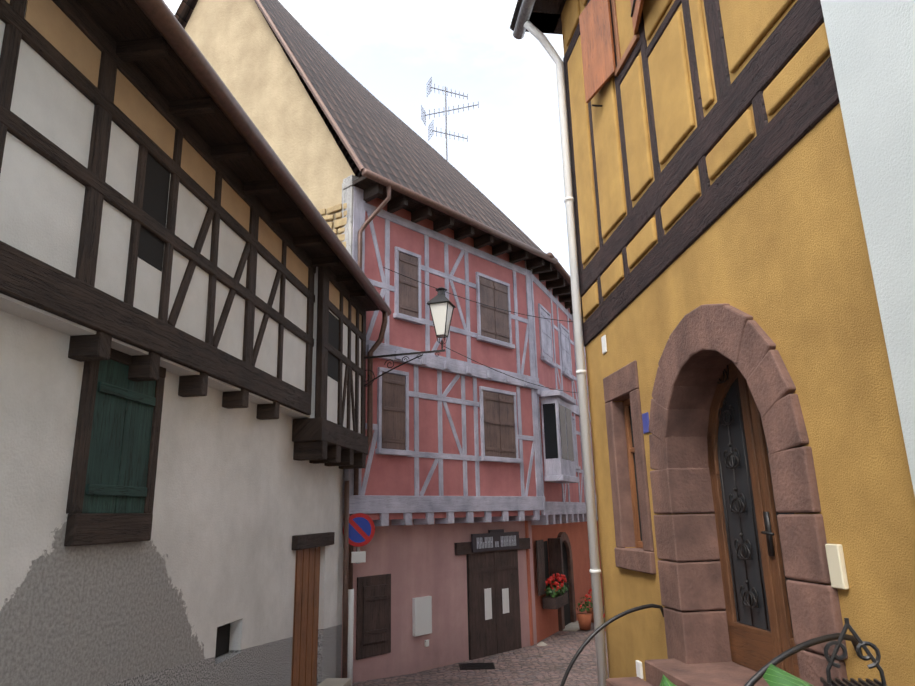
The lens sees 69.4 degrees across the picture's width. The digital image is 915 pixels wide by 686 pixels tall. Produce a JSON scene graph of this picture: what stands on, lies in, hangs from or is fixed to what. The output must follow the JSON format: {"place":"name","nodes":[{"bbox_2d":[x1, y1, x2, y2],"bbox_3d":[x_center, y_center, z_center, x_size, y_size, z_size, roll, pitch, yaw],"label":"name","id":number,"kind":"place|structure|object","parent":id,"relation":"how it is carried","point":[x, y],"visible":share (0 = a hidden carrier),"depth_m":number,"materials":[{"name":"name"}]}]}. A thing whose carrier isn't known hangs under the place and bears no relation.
{"place":"outdoors","nodes":[
{"label":"outdoors","id":0,"kind":"place"},
{"bbox_2d":[0,310,343,685],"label":"house wall","id":1,"kind":"structure","parent":0,"point":[242,497],"depth_m":5.36,"materials":[{"name":"white paint"}]},
{"bbox_2d":[0,0,368,468],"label":"barn timbers","id":2,"kind":"object","parent":1,"relation":"on","point":[79,298],"visible":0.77,"depth_m":5.23,"materials":[{"name":"brown wood"}]},
{"bbox_2d":[6,0,361,331],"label":"wall panels","id":3,"kind":"object","parent":2,"relation":"in","point":[56,27],"visible":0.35,"depth_m":5.08,"materials":[{"name":"beige paint"}]},
{"bbox_2d":[77,0,378,310],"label":"roof eaves","id":4,"kind":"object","parent":2,"relation":"attached to","point":[133,32],"depth_m":5.60,"materials":[{"name":"brown wood"}]},
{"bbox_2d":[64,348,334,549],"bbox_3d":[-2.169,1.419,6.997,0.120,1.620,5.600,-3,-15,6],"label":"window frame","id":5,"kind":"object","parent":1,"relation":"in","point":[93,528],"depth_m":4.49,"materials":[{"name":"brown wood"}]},
{"bbox_2d":[81,359,155,513],"bbox_3d":[-2.438,0.687,4.785,0.075,1.060,0.720,-3,-15,6],"label":"window shutter","id":6,"kind":"object","parent":5,"relation":"in","point":[117,470],"visible":0.81,"depth_m":4.73,"materials":[{"name":"green wood"}]},
{"bbox_2d":[215,623,230,657],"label":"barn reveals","id":7,"kind":"object","parent":1,"relation":"in","point":[222,639],"visible":0.17,"depth_m":6.44,"materials":[{"name":"black wood"}]},
{"bbox_2d":[291,547,320,685],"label":"wooden door","id":8,"kind":"structure","parent":1,"relation":"in","point":[305,624],"depth_m":8.59,"materials":[{"name":"brown wood"}]},
{"bbox_2d":[0,4,360,433],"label":"wall","id":9,"kind":"structure","parent":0,"point":[41,203],"depth_m":4.57,"materials":[{"name":"white paint"}]},
{"bbox_2d":[138,154,338,381],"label":"windows","id":10,"kind":"structure","parent":9,"relation":"in","point":[155,205],"depth_m":5.12,"materials":[{"name":"black glass"}]},
{"bbox_2d":[185,0,354,210],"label":"gable wall","id":11,"kind":"structure","parent":0,"point":[238,45],"depth_m":12.97,"materials":[{"name":"beige paint"}]},
{"bbox_2d":[322,210,340,236],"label":"mortar joints","id":12,"kind":"object","parent":11,"relation":"attached to","point":[334,214],"depth_m":11.59,"materials":[{"name":"beige concrete"}]},
{"bbox_2d":[318,203,346,247],"bbox_3d":[-2.674,-0.915,11.491,1.852,2.988,0.070,-7,-16,22],"label":"exposed gable stone","id":13,"kind":"object","parent":11,"relation":"in","point":[341,222],"visible":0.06,"depth_m":11.51,"materials":[{"name":"beige stone"}]},
{"bbox_2d":[341,175,358,255],"bbox_3d":[-1.709,-1.430,11.461,0.310,2.950,0.620,-14,-19,41],"label":"pink house corner post","id":14,"kind":"object","parent":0,"point":[347,191],"visible":0.35,"depth_m":11.44,"materials":[{"name":"wood"}]},
{"bbox_2d":[351,551,365,562],"bbox_3d":[-1.510,3.268,10.088,0.220,0.160,0.012,4,-15,-20],"label":"small sign plate","id":15,"kind":"object","parent":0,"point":[358,557],"visible":1,"depth_m":10.08,"materials":[{"name":"white paint"}]},
{"bbox_2d":[163,0,569,274],"label":"sky","id":16,"kind":"structure","parent":0,"point":[512,153],"materials":[{"name":"white"}]},
{"bbox_2d":[352,606,608,685],"bbox_3d":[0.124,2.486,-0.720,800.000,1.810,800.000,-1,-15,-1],"label":"cobbled street","id":17,"kind":"structure","parent":0,"point":[536,665],"depth_m":10.98,"materials":[{"name":"grey stone"}]},
{"bbox_2d":[134,0,390,677],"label":"gutter and downpipe","id":18,"kind":"object","parent":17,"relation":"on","point":[159,14],"visible":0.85,"depth_m":6.36,"materials":[{"name":"brown metal"}]},
{"bbox_2d":[343,513,374,546],"bbox_3d":[-1.518,2.880,10.188,0.500,0.500,0.012,4,-15,-20],"label":"no parking sign","id":19,"kind":"object","parent":18,"relation":"attached to","point":[361,529],"visible":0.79,"depth_m":10.19,"materials":[{"name":"blue metal"}]},
{"bbox_2d":[317,678,350,685],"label":"stone block","id":20,"kind":"structure","parent":17,"relation":"on","point":[336,682],"depth_m":8.83,"materials":[{"name":"beige stone"}]},
{"bbox_2d":[341,518,536,681],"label":"ground floor wall","id":21,"kind":"structure","parent":17,"relation":"on","point":[414,561],"depth_m":11.47,"materials":[{"name":"pink paint"}]},
{"bbox_2d":[347,589,353,685],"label":"downpipe","id":22,"kind":"object","parent":21,"relation":"attached to","point":[350,631],"visible":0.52,"depth_m":9.79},
{"bbox_2d":[412,596,431,646],"bbox_3d":[-0.598,4.739,11.223,0.070,0.800,0.400,-14,-19,41],"label":"utility box","id":23,"kind":"object","parent":21,"relation":"attached to","point":[421,615],"visible":1,"depth_m":11.20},
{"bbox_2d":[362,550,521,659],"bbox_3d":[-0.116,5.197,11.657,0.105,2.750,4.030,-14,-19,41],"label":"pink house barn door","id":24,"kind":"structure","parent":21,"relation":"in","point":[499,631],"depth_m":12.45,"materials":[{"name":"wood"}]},
{"bbox_2d":[484,588,508,619],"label":"notices","id":25,"kind":"object","parent":24,"relation":"in","point":[488,601],"visible":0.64,"depth_m":12.57,"materials":[{"name":"white paper"}]},
{"bbox_2d":[356,538,529,659],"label":"house frames","id":26,"kind":"structure","parent":21,"relation":"attached to","point":[384,647],"depth_m":10.56,"materials":[{"name":"brown wood"}]},
{"bbox_2d":[471,529,518,551],"bbox_3d":[0.757,3.855,12.937,0.041,0.390,1.430,-14,-19,41],"label":"shop sign","id":27,"kind":"object","parent":26,"relation":"attached to","point":[497,534],"visible":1,"depth_m":12.87,"materials":[{"name":"brown wood"}]},
{"bbox_2d":[477,535,515,548],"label":"pink house sign letters","id":28,"kind":"object","parent":27,"relation":"attached to","point":[497,542],"visible":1,"depth_m":12.88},
{"bbox_2d":[466,555,469,659],"bbox_3d":[0.651,5.449,12.639,0.202,2.820,1.560,-14,-19,41],"label":"pink house door reveal","id":29,"kind":"object","parent":21,"relation":"in","point":[468,606],"depth_m":12.15,"materials":[{"name":"wood"}]},
{"bbox_2d":[343,198,595,520],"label":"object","id":30,"kind":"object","parent":21,"relation":"on","point":[392,475],"visible":0.12,"depth_m":12.62,"materials":[{"name":"pink paint"}]},
{"bbox_2d":[174,0,542,251],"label":"roof","id":31,"kind":"structure","parent":30,"relation":"on","point":[384,141],"depth_m":13.65,"materials":[{"name":"tile"}]},
{"bbox_2d":[254,0,364,171],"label":"roof verge trim","id":32,"kind":"structure","parent":31,"relation":"attached to","point":[348,147],"depth_m":12.02,"materials":[{"name":"metal"}]},
{"bbox_2d":[421,76,478,160],"bbox_3d":[-0.283,-8.091,25.690,2.242,4.508,1.045,-1,-15,-1],"label":"tv antenna","id":33,"kind":"object","parent":31,"relation":"on","point":[423,115],"visible":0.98,"depth_m":25.87,"materials":[{"name":"silver metal"}]},
{"bbox_2d":[364,287,455,386],"bbox_3d":[-0.871,-0.019,10.586,1.691,1.684,0.382,-5,-15,16],"label":"street lamp","id":34,"kind":"object","parent":30,"relation":"attached to","point":[440,297],"visible":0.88,"depth_m":10.48,"materials":[{"name":"black metal"}]},
{"bbox_2d":[430,302,452,336],"bbox_3d":[-0.250,-0.354,10.480,0.303,0.506,0.303,-5,-15,16],"label":"lantern glass","id":35,"kind":"object","parent":34,"relation":"on","point":[438,310],"visible":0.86,"depth_m":10.39,"materials":[{"name":"white glass"}]},
{"bbox_2d":[383,267,588,393],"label":"overhead wires","id":36,"kind":"object","parent":34,"relation":"attached to","point":[497,308],"visible":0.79,"depth_m":11.72,"materials":[{"name":"metal"}]},
{"bbox_2d":[343,186,545,525],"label":"pink house timbers","id":37,"kind":"object","parent":30,"relation":"attached to","point":[384,506],"visible":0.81,"depth_m":12.30,"materials":[{"name":"wood"}]},
{"bbox_2d":[382,252,515,457],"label":"window shutters","id":38,"kind":"object","parent":30,"relation":"attached to","point":[499,430],"visible":0.9,"depth_m":13.04,"materials":[{"name":"brown wood"}]},
{"bbox_2d":[353,176,548,269],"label":"roof eaves","id":39,"kind":"object","parent":30,"relation":"attached to","point":[418,210],"visible":0.65,"depth_m":12.82,"materials":[{"name":"brown wood"}]},
{"bbox_2d":[353,168,557,494],"bbox_3d":[0.237,0.165,12.538,0.559,5.317,5.601,-14,-19,41],"label":"rain gutter","id":40,"kind":"object","parent":30,"relation":"attached to","point":[389,184],"visible":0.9,"depth_m":11.91,"materials":[{"name":"metal"}]},
{"bbox_2d":[532,259,582,323],"bbox_3d":[3.657,-0.830,19.086,0.480,0.270,9.100,-7,-16,22],"label":"roof eave","id":41,"kind":"object","parent":30,"relation":"attached to","point":[557,283],"visible":0.27,"depth_m":16.31,"materials":[{"name":"brown wood"}]},
{"bbox_2d":[547,252,581,298],"bbox_3d":[3.910,-0.927,18.912,0.140,0.173,9.250,-7,-16,22],"label":"gutter","id":42,"kind":"object","parent":41,"relation":"attached to","point":[562,270],"visible":0.22,"depth_m":15.63,"materials":[{"name":"metal"}]},
{"bbox_2d":[459,662,494,669],"bbox_3d":[0.334,5.548,11.326,0.600,0.032,0.455,-1,-15,-1],"label":"street drain grate","id":43,"kind":"object","parent":17,"relation":"on","point":[471,666],"visible":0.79,"depth_m":11.31,"materials":[{"name":"metal"}]},
{"bbox_2d":[537,642,547,645],"bbox_3d":[1.704,6.398,13.165,0.426,0.840,0.448,-1,-15,-1],"label":"stone","id":44,"kind":"object","parent":17,"relation":"on","point":[541,644],"visible":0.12,"depth_m":13.21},
{"bbox_2d":[544,541,570,625],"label":"pink house openings","id":45,"kind":"object","parent":17,"relation":"on","point":[567,617],"visible":0.17,"depth_m":15.84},
{"bbox_2d":[525,521,603,645],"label":"house wall","id":46,"kind":"structure","parent":17,"relation":"on","point":[547,619],"depth_m":15.70,"materials":[{"name":"paint"}]},
{"bbox_2d":[535,538,563,595],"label":"window shutters","id":47,"kind":"object","parent":46,"relation":"attached to","point":[555,553],"visible":0.77,"depth_m":14.79,"materials":[{"name":"brown wood"}]},
{"bbox_2d":[542,593,567,608],"bbox_3d":[2.139,5.613,14.401,0.300,0.220,1.000,-7,-16,22],"label":"flower box","id":48,"kind":"object","parent":46,"relation":"on","point":[555,602],"visible":0.93,"depth_m":14.01,"materials":[{"name":"brown wood"}]},
{"bbox_2d":[530,270,597,524],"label":"pink house timbers","id":49,"kind":"object","parent":46,"relation":"on","point":[561,512],"visible":0.27,"depth_m":16.14,"materials":[{"name":"wood"}]},
{"bbox_2d":[539,389,578,482],"bbox_3d":[2.342,2.157,15.000,0.480,1.960,1.500,-7,-16,22],"label":"oriel window","id":50,"kind":"structure","parent":49,"relation":"attached to","point":[559,469],"depth_m":14.53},
{"bbox_2d":[543,403,573,460],"bbox_3d":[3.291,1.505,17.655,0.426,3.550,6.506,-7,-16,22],"label":"window pane","id":51,"kind":"structure","parent":50,"relation":"in","point":[550,432],"depth_m":14.56,"materials":[{"name":"black glass"}]},
{"bbox_2d":[557,532,575,630],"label":"pink sandstone arch","id":52,"kind":"structure","parent":46,"relation":"in","point":[566,541],"depth_m":16.12,"materials":[{"name":"stone"}]},
{"bbox_2d":[563,620,579,630],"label":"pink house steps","id":53,"kind":"structure","parent":17,"relation":"on","point":[572,626],"depth_m":15.26,"materials":[{"name":"stone"}]},
{"bbox_2d":[577,607,605,630],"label":"terracotta pots","id":54,"kind":"object","parent":17,"relation":"on","point":[585,621],"visible":0.54,"depth_m":14.87,"materials":[{"name":"orange ceramic"}]},
{"bbox_2d":[545,573,604,622],"bbox_3d":[2.721,5.877,15.036,1.807,1.356,2.477,-1,-15,-1],"label":"geranium","id":55,"kind":"object","parent":54,"relation":"in","point":[552,592],"depth_m":14.54,"materials":[{"name":"red plant"}]},
{"bbox_2d":[606,658,768,685],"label":"yellow house door steps","id":56,"kind":"structure","parent":17,"relation":"on","point":[676,672],"depth_m":5.22,"materials":[{"name":"stone"}]},
{"bbox_2d":[561,0,914,685],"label":"yellow house wall","id":57,"kind":"structure","parent":17,"relation":"on","point":[778,251],"depth_m":4.00,"materials":[{"name":"yellow paint"}]},
{"bbox_2d":[510,0,522,30],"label":"roof","id":58,"kind":"structure","parent":57,"relation":"on","point":[516,14],"depth_m":9.54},
{"bbox_2d":[513,0,534,38],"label":"zinc gutter","id":59,"kind":"object","parent":58,"relation":"attached to","point":[526,8],"visible":1,"depth_m":9.29,"materials":[{"name":"grey metal"}]},
{"bbox_2d":[525,0,565,33],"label":"roof eave","id":60,"kind":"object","parent":57,"relation":"attached to","point":[545,16],"depth_m":9.49,"materials":[{"name":"black wood"}]},
{"bbox_2d":[523,20,607,685],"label":"house downpipe","id":61,"kind":"object","parent":57,"relation":"attached to","point":[541,37],"visible":1,"depth_m":8.04,"materials":[{"name":"white metal"}]},
{"bbox_2d":[579,0,643,102],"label":"yellow house shutters","id":62,"kind":"object","parent":57,"relation":"attached to","point":[597,48],"visible":0.9,"depth_m":7.53,"materials":[{"name":"wood"}]},
{"bbox_2d":[591,0,635,106],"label":"shutter hardware","id":63,"kind":"object","parent":57,"relation":"attached to","point":[632,10],"visible":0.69,"depth_m":6.61,"materials":[{"name":"metal"}]},
{"bbox_2d":[601,335,642,678],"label":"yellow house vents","id":64,"kind":"object","parent":57,"relation":"attached to","point":[639,669],"visible":0.94,"depth_m":6.48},
{"bbox_2d":[611,0,639,76],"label":"window frame","id":65,"kind":"object","parent":57,"relation":"attached to","point":[621,62],"visible":0.29,"depth_m":7.15,"materials":[{"name":"brown wood"}]},
{"bbox_2d":[603,360,655,574],"bbox_3d":[1.906,1.277,6.847,0.390,2.040,0.930,1,-15,-7],"label":"window surround","id":66,"kind":"object","parent":57,"relation":"attached to","point":[622,384],"depth_m":6.95,"materials":[{"name":"stone"}]},
{"bbox_2d":[629,406,641,540],"bbox_3d":[2.002,1.322,6.849,0.180,1.530,0.510,1,-15,-7],"label":"window frame","id":67,"kind":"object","parent":66,"relation":"in","point":[635,474],"depth_m":7.01,"materials":[{"name":"brown wood"}]},
{"bbox_2d":[642,412,648,433],"bbox_3d":[1.821,0.772,6.384,0.012,0.190,0.130,1,-15,-7],"label":"house number plaque","id":68,"kind":"object","parent":57,"relation":"attached to","point":[645,418],"visible":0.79,"depth_m":6.38,"materials":[{"name":"blue metal"}]},
{"bbox_2d":[563,0,829,317],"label":"wall panels","id":69,"kind":"object","parent":57,"relation":"attached to","point":[748,25],"visible":0.94,"depth_m":6.17,"materials":[{"name":"yellow paint"}]},
{"bbox_2d":[563,0,839,346],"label":"yellow house timbers","id":70,"kind":"object","parent":57,"relation":"attached to","point":[812,102],"visible":0.69,"depth_m":5.30,"materials":[{"name":"wood"}]},
{"bbox_2d":[560,604,862,685],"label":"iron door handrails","id":71,"kind":"object","parent":57,"relation":"attached to","point":[755,678],"depth_m":3.58,"materials":[{"name":"black metal"}]},
{"bbox_2d":[649,303,847,685],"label":"stone door arch","id":72,"kind":"structure","parent":57,"relation":"attached to","point":[706,345],"depth_m":5.47,"materials":[{"name":"stone"}]},
{"bbox_2d":[707,362,799,677],"bbox_3d":[2.375,1.270,5.052,0.090,2.435,1.554,1,-15,-7],"label":"door","id":73,"kind":"structure","parent":72,"relation":"in","point":[754,648],"depth_m":5.14,"materials":[{"name":"brown wood"}]},
{"bbox_2d":[717,378,792,631],"bbox_3d":[2.373,1.178,5.075,0.012,2.024,1.320,1,-15,-7],"label":"door glass","id":74,"kind":"object","parent":73,"relation":"in","point":[754,580],"visible":0.07,"depth_m":5.42,"materials":[{"name":"grey glass"}]},
{"bbox_2d":[717,365,793,636],"bbox_3d":[2.301,1.084,5.091,0.092,2.138,1.132,1,-15,-7],"label":"door grille","id":75,"kind":"object","parent":73,"relation":"attached to","point":[768,533],"visible":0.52,"depth_m":5.33,"materials":[{"name":"black metal"}]},
{"bbox_2d":[825,544,848,589],"bbox_3d":[2.150,1.265,3.746,0.035,0.240,0.110,1,-15,-8],"label":"intercom box","id":76,"kind":"object","parent":57,"relation":"attached to","point":[837,566],"visible":0.98,"depth_m":3.72,"materials":[{"name":"beige plastic"}]},
{"bbox_2d":[820,618,886,685],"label":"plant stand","id":77,"kind":"object","parent":17,"relation":"on","point":[838,644],"visible":1,"depth_m":1.84,"materials":[{"name":"black metal"}]},
{"bbox_2d":[820,0,914,494],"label":"neighbouring building wall","id":78,"kind":"structure","parent":17,"relation":"on","point":[872,46],"depth_m":3.27,"materials":[{"name":"white paint"}]},
{"bbox_2d":[541,309,576,465],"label":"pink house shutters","id":79,"kind":"object","parent":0,"point":[546,338],"visible":0.38,"depth_m":16.13,"materials":[{"name":"wood"}]},
{"bbox_3d":[0.709,1.525,1.030,1.330,0.900,0.880,-1,-15,-1],"label":"stone trough planter","id":80,"kind":"object","parent":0,"visible":0},
{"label":"planter soil","id":81,"kind":"structure","parent":80,"relation":"in","visible":0},
{"bbox_2d":[659,664,813,685],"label":"seat","id":82,"kind":"object","parent":81,"relation":"on","point":[773,675],"visible":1,"depth_m":1.23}
]}

